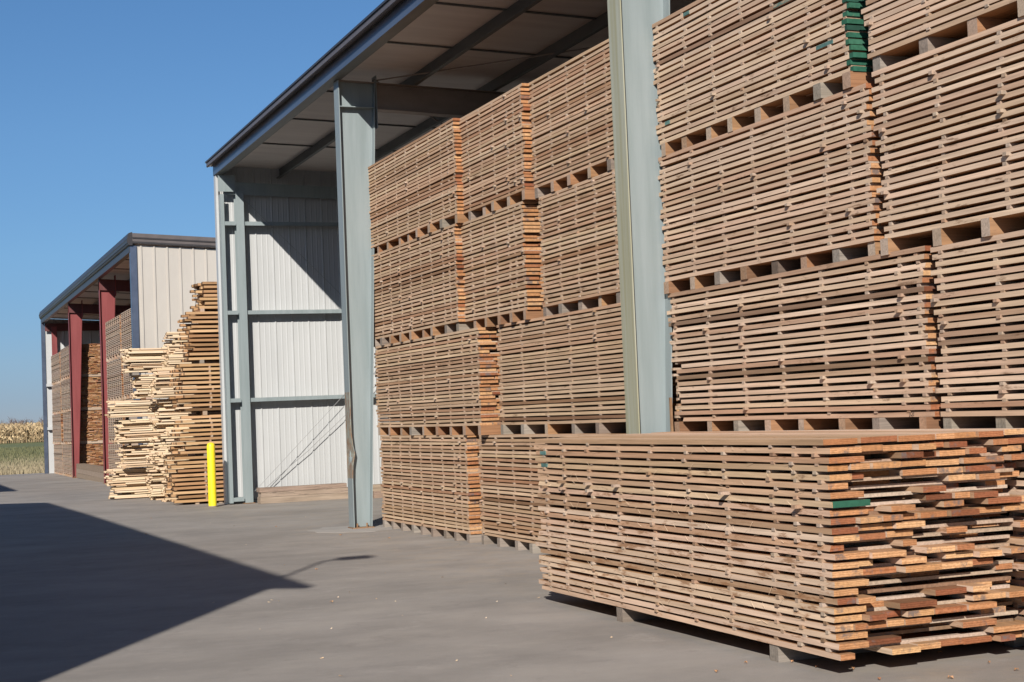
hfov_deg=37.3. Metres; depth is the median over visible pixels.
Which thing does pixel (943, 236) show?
bearer
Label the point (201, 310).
bearer
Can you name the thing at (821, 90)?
bearer
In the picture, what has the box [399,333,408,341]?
bearer
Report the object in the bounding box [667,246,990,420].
lumber pack
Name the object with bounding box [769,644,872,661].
bearer
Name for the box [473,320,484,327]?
bearer
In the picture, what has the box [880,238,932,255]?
bearer
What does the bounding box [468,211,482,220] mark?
bearer
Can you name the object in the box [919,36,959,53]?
bearer
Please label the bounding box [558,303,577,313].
bearer
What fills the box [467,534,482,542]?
bearer
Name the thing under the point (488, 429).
bearer
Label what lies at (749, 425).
bearer
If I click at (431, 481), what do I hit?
lumber pack
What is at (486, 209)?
bearer
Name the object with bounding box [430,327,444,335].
bearer
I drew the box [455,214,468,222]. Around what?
bearer
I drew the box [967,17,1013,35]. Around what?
bearer
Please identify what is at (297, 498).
timber
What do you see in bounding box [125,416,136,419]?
bearer
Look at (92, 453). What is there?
lumber pack
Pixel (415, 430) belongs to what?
bearer
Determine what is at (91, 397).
lumber pack
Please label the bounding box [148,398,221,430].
lumber pack
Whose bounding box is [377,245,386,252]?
bearer
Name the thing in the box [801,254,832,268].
bearer
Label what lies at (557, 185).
bearer
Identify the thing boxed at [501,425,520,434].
bearer
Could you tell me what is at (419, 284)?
lumber pack
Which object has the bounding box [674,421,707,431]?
bearer
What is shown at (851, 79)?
bearer
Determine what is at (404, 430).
bearer
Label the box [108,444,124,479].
lumber pack
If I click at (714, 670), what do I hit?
wood litter
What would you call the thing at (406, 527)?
bearer
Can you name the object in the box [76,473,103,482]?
timber
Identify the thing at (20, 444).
field ground
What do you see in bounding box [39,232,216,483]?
lumber shed
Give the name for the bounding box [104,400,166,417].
lumber pack
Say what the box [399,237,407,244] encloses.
bearer
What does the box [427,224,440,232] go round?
bearer
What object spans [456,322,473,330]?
bearer
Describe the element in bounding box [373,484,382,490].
timber
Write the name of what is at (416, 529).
bearer
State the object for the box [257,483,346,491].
timber
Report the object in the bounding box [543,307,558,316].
bearer
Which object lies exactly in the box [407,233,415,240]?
bearer
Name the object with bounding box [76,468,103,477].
timber
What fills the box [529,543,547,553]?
bearer
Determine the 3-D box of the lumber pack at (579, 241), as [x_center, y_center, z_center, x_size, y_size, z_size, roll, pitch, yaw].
[1.494,-1.122,16.327,1.386,1.282,3.060,-1,-3,-22]
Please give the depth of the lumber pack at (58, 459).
65.26 m
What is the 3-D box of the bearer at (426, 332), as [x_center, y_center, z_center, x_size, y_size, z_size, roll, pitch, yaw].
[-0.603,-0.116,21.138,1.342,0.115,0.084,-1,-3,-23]
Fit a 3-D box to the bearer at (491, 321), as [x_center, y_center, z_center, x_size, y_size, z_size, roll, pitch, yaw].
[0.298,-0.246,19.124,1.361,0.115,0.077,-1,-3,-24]
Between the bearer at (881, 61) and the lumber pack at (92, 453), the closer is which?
the bearer at (881, 61)
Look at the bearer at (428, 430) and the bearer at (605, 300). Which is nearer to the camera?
the bearer at (605, 300)
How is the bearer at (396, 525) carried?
on the yard pavement
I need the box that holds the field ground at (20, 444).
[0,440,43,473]
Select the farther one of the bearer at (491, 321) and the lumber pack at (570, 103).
the bearer at (491, 321)
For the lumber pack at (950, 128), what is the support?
on the bearer
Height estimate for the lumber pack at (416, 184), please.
1.250 m
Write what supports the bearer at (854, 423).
on the lumber pack
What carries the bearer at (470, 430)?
on the lumber pack at (431, 481)
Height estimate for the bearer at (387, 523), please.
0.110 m
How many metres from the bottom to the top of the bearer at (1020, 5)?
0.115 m
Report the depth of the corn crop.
164.60 m
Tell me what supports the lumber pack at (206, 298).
on the bearer
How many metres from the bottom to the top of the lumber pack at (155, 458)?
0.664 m
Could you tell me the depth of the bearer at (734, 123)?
12.93 m
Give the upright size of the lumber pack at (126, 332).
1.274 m
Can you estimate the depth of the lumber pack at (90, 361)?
59.06 m
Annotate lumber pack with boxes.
[51,352,60,384]
[52,383,65,414]
[52,414,63,443]
[53,444,65,474]
[60,344,100,380]
[60,377,101,411]
[62,443,113,476]
[63,410,102,443]
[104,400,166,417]
[104,467,157,498]
[105,315,121,361]
[106,358,128,400]
[107,404,124,442]
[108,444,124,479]
[113,418,221,443]
[115,444,157,467]
[119,348,167,372]
[120,308,131,354]
[123,362,132,398]
[130,374,168,398]
[145,436,215,464]
[145,464,173,499]
[148,367,220,396]
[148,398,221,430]
[158,430,221,466]
[159,466,222,501]
[161,332,187,354]
[161,354,219,366]
[163,454,223,502]
[168,363,220,411]
[170,414,221,453]
[177,311,218,361]
[190,282,217,311]
[368,118,465,248]
[372,223,472,338]
[374,327,537,426]
[380,435,483,533]
[458,83,534,213]
[461,200,547,321]
[478,433,571,543]
[496,303,709,424]
[528,39,613,188]
[534,428,1023,660]
[537,169,619,306]
[548,433,625,437]
[652,0,872,144]
[658,83,888,281]
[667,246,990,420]
[861,0,1018,58]
[871,16,1023,238]
[930,230,1023,416]
[960,434,1023,620]
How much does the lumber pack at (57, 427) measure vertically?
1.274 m
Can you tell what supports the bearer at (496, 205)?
on the lumber pack at (501, 255)
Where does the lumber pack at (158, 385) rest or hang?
on the bearer
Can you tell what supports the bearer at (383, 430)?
on the lumber pack at (431, 481)
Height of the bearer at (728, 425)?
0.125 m
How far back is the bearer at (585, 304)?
16.51 m
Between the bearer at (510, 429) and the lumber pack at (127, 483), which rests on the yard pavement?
the lumber pack at (127, 483)
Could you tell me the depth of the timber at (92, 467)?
53.67 m
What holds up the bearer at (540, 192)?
on the lumber pack at (579, 241)
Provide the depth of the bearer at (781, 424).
12.45 m
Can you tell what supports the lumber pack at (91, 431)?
on the lumber pack at (92, 453)
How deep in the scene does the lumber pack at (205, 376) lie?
31.97 m
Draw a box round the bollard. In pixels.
[207,443,217,506]
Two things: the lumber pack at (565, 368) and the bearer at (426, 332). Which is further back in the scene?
the bearer at (426, 332)
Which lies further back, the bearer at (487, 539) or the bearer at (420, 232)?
the bearer at (420, 232)
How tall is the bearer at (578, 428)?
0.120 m
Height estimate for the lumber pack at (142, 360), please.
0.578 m
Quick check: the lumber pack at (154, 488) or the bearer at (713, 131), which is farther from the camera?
the lumber pack at (154, 488)
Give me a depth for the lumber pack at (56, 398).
65.17 m
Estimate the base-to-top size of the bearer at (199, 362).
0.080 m
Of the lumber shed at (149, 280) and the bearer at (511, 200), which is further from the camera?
the lumber shed at (149, 280)
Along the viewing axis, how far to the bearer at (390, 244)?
22.29 m
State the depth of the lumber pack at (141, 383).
35.82 m
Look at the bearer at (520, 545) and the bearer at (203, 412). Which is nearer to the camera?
the bearer at (520, 545)
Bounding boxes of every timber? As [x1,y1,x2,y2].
[76,463,103,472]
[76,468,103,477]
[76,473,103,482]
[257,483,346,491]
[257,492,347,503]
[258,487,347,496]
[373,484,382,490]
[373,491,384,497]
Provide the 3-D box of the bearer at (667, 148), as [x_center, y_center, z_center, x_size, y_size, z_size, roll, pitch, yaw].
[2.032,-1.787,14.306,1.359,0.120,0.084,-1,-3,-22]
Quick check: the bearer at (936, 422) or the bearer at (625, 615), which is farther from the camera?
the bearer at (625, 615)
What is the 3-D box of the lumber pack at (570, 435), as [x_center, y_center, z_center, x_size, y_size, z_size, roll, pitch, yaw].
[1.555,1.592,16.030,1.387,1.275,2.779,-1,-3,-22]
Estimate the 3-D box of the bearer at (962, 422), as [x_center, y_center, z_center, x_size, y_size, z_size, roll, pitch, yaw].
[3.594,0.566,10.632,1.342,0.125,0.086,-1,-3,-23]
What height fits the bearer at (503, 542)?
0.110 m
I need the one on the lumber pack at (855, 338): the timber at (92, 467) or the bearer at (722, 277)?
the bearer at (722, 277)
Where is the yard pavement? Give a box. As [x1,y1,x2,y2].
[0,473,1023,681]
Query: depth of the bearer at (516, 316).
18.07 m
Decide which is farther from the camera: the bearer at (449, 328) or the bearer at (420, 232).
the bearer at (420, 232)
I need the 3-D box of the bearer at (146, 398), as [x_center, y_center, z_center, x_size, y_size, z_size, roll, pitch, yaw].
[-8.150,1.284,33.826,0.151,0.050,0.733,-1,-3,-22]
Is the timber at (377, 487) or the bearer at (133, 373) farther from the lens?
the bearer at (133, 373)
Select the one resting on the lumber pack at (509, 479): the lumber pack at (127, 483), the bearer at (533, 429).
the bearer at (533, 429)
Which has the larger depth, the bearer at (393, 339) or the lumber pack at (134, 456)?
the lumber pack at (134, 456)
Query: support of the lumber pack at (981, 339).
on the bearer at (1009, 421)
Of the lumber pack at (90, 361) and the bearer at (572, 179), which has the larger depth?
the lumber pack at (90, 361)
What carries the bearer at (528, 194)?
on the lumber pack at (501, 255)
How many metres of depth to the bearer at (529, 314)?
17.70 m
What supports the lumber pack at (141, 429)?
on the bearer
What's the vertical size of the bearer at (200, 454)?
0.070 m
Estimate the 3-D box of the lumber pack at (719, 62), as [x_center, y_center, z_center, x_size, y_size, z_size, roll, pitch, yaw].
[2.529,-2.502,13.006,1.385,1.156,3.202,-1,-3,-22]
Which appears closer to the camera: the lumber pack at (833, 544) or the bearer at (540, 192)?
the lumber pack at (833, 544)
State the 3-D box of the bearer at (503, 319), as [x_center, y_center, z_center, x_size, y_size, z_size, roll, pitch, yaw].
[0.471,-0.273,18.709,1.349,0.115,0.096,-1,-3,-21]
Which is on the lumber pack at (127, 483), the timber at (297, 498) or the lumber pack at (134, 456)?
the lumber pack at (134, 456)
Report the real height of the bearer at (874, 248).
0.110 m
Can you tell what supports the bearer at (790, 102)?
on the lumber pack at (795, 183)
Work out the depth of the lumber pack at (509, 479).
18.25 m
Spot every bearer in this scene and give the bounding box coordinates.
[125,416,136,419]
[129,372,138,375]
[141,397,152,399]
[192,308,204,311]
[192,360,203,363]
[195,410,206,415]
[195,453,206,455]
[374,339,380,346]
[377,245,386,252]
[378,427,388,434]
[380,337,388,344]
[383,520,391,526]
[387,241,398,248]
[388,427,400,434]
[389,336,399,343]
[391,521,400,528]
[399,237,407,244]
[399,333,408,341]
[400,427,409,434]
[401,523,411,530]
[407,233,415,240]
[409,331,422,339]
[409,427,422,434]
[412,525,420,532]
[415,229,428,237]
[420,526,430,534]
[422,329,430,337]
[422,426,435,434]
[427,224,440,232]
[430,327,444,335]
[431,528,443,536]
[436,426,449,434]
[440,219,454,228]
[444,530,453,538]
[445,324,455,333]
[450,426,462,434]
[454,532,466,540]
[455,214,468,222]
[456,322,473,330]
[463,424,498,434]
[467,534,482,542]
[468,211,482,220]
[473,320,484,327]
[478,424,500,434]
[481,535,498,543]
[483,206,493,214]
[485,317,497,326]
[491,201,506,210]
[497,315,510,324]
[497,537,515,546]
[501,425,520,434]
[507,196,535,205]
[509,312,523,321]
[515,541,529,549]
[521,424,544,433]
[522,189,539,200]
[523,309,542,319]
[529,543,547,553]
[535,188,552,198]
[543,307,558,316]
[545,424,571,433]
[551,181,568,191]
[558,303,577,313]
[567,174,587,185]
[572,423,595,433]
[578,300,598,309]
[587,167,607,178]
[595,422,625,433]
[598,296,616,306]
[607,159,614,170]
[616,292,620,302]
[616,607,661,621]
[661,143,681,156]
[664,281,689,293]
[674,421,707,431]
[681,135,705,148]
[690,276,714,289]
[706,126,727,139]
[707,420,736,430]
[714,271,740,284]
[727,117,754,132]
[734,419,776,430]
[740,266,771,279]
[754,107,783,122]
[765,419,798,430]
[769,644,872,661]
[771,260,800,273]
[783,95,814,111]
[798,418,841,429]
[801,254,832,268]
[813,82,844,100]
[832,248,867,262]
[839,417,883,429]
[842,71,878,89]
[868,241,880,255]
[872,417,919,428]
[873,55,911,71]
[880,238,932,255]
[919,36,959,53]
[919,416,943,428]
[932,228,982,246]
[943,416,995,428]
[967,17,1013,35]
[981,217,1023,236]
[996,415,1023,427]
[1004,637,1023,646]
[1017,0,1023,17]
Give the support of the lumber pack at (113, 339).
on the lumber pack at (115, 386)
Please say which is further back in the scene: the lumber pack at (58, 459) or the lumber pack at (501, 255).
the lumber pack at (58, 459)
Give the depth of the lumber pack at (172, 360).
33.73 m
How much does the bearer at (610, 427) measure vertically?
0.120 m
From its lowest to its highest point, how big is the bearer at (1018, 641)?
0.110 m
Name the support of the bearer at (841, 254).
on the lumber pack at (855, 338)
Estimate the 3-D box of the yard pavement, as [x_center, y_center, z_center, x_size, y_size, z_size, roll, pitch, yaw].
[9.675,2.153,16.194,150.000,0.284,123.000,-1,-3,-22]
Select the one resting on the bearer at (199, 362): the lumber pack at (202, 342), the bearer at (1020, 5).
the lumber pack at (202, 342)
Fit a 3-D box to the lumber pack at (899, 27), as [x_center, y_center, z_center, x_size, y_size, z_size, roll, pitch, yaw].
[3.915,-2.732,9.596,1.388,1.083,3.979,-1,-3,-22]
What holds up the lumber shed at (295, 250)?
on the yard pavement
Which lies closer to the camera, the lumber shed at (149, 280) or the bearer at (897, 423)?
the bearer at (897, 423)
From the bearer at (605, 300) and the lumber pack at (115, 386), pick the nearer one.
the bearer at (605, 300)
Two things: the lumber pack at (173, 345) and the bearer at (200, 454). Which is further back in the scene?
the lumber pack at (173, 345)
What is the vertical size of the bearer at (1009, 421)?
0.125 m
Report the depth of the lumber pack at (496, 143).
18.41 m
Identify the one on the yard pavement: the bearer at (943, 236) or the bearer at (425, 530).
the bearer at (425, 530)
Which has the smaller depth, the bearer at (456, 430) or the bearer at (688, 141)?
the bearer at (688, 141)
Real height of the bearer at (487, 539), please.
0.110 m
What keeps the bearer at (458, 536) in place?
on the yard pavement
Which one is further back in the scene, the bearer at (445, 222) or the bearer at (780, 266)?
the bearer at (445, 222)
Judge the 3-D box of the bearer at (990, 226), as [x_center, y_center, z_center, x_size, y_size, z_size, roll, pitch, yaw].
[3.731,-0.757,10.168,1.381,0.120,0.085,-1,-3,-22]
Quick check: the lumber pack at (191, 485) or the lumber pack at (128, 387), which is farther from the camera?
the lumber pack at (128, 387)
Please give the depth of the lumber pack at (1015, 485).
9.76 m
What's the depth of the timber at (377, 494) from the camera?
31.00 m
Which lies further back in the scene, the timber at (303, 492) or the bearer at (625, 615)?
the timber at (303, 492)
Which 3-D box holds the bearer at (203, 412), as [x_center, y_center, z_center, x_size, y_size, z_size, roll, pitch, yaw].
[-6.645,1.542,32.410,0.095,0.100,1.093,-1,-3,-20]
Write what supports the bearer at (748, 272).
on the lumber pack at (855, 338)
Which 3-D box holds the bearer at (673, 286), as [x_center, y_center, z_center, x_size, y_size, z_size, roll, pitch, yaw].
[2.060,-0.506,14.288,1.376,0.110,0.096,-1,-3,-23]
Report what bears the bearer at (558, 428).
on the lumber pack at (509, 479)
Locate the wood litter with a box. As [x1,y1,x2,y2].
[212,526,1017,678]
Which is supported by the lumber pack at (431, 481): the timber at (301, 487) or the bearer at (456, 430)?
the bearer at (456, 430)
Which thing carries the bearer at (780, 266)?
on the lumber pack at (855, 338)
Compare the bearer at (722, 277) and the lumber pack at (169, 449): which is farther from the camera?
the lumber pack at (169, 449)
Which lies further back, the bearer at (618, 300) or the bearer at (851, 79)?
the bearer at (618, 300)
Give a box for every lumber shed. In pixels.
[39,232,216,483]
[205,0,695,532]
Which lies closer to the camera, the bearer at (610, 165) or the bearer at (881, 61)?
the bearer at (881, 61)
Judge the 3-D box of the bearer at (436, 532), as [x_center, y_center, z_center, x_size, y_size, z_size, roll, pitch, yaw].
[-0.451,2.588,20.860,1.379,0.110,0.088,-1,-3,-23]
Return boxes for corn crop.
[0,421,47,443]
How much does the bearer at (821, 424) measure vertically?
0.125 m
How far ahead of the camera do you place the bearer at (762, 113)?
12.53 m
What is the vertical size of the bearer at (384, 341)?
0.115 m
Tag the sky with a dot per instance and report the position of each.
(113, 112)
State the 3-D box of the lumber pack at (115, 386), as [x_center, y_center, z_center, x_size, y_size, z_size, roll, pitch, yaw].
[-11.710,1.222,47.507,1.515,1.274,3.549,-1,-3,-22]
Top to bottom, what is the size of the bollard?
1.280 m
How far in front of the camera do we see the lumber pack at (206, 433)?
31.90 m
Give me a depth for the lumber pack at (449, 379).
20.29 m
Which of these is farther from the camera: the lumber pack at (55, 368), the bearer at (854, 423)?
the lumber pack at (55, 368)
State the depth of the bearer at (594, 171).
16.18 m
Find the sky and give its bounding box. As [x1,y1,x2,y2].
[0,0,383,423]
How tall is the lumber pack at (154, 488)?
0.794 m
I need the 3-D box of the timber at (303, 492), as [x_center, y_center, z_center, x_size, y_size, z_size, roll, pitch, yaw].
[-4.252,3.101,31.121,1.880,0.102,0.283,-1,-3,-22]
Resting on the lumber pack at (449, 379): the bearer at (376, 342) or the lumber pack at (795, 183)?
the bearer at (376, 342)
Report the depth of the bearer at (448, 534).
20.16 m
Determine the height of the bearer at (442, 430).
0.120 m
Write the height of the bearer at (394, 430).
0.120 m
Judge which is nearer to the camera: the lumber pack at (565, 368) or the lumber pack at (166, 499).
the lumber pack at (565, 368)
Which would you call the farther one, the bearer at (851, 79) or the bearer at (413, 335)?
the bearer at (413, 335)
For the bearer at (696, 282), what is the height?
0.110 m
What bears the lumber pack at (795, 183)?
on the bearer at (809, 260)
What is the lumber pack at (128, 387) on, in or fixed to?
on the lumber pack
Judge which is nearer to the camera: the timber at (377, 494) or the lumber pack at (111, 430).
the timber at (377, 494)

